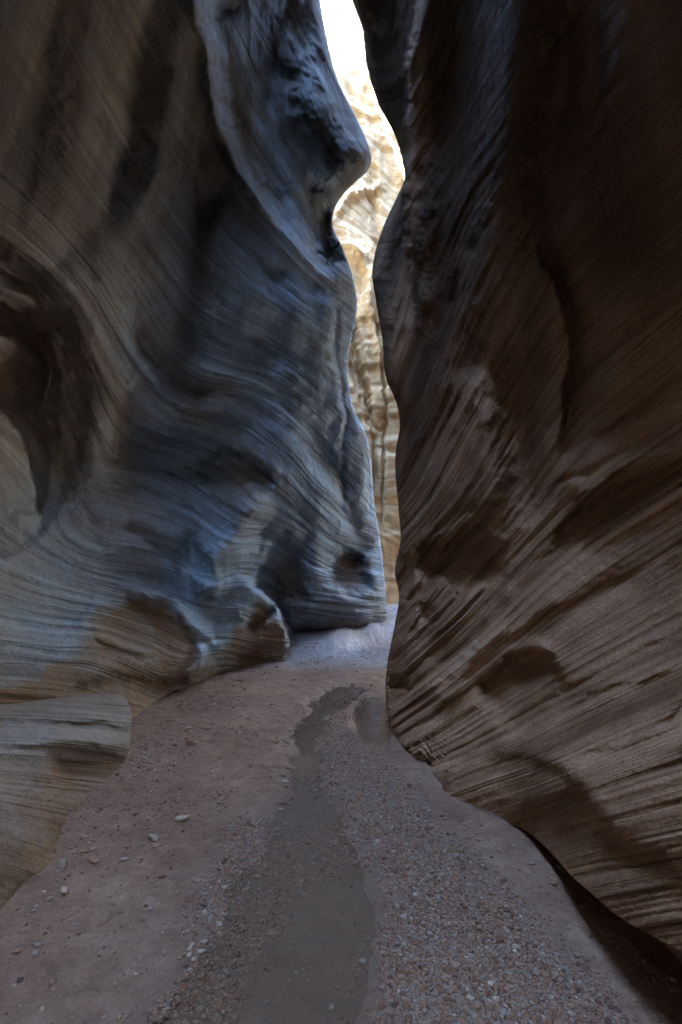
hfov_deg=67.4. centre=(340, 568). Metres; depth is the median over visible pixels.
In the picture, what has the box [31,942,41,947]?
stone
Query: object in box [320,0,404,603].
canyon wall
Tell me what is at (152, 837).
stone
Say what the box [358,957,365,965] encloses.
stone
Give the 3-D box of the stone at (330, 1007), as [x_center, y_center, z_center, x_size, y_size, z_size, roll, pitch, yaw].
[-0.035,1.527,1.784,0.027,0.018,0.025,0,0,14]
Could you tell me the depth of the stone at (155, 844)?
2.66 m
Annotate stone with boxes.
[10,947,21,953]
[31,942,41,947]
[31,950,38,955]
[56,859,67,870]
[60,886,67,893]
[77,847,88,852]
[89,857,99,863]
[119,857,128,860]
[147,833,159,840]
[152,842,159,847]
[174,815,189,821]
[186,739,193,745]
[190,876,201,882]
[216,921,222,926]
[327,1003,333,1010]
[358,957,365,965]
[466,994,474,1000]
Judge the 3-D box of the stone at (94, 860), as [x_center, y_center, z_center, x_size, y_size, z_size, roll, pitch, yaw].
[-1.211,1.433,2.512,0.058,0.026,0.038,0,0,21]
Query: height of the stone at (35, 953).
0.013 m
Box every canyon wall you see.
[0,0,386,717]
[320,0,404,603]
[352,0,681,967]
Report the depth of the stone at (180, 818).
2.98 m
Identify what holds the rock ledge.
on the ground
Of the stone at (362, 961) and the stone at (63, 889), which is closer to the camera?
the stone at (362, 961)
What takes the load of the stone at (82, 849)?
on the ground
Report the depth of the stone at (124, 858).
2.54 m
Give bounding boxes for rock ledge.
[0,693,132,908]
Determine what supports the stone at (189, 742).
on the ground
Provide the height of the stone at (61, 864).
0.051 m
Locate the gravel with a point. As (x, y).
(570, 1009)
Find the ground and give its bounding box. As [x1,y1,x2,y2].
[0,603,681,1023]
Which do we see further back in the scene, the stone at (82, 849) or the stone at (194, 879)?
the stone at (82, 849)
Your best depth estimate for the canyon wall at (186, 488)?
5.83 m
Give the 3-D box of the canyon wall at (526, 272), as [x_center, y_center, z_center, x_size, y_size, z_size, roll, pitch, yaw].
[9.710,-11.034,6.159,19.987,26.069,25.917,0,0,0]
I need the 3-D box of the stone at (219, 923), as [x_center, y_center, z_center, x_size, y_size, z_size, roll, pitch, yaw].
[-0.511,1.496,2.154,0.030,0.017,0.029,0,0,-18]
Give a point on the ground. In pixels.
(358, 905)
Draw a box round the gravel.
[0,637,681,1023]
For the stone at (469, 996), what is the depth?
1.71 m
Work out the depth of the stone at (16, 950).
1.92 m

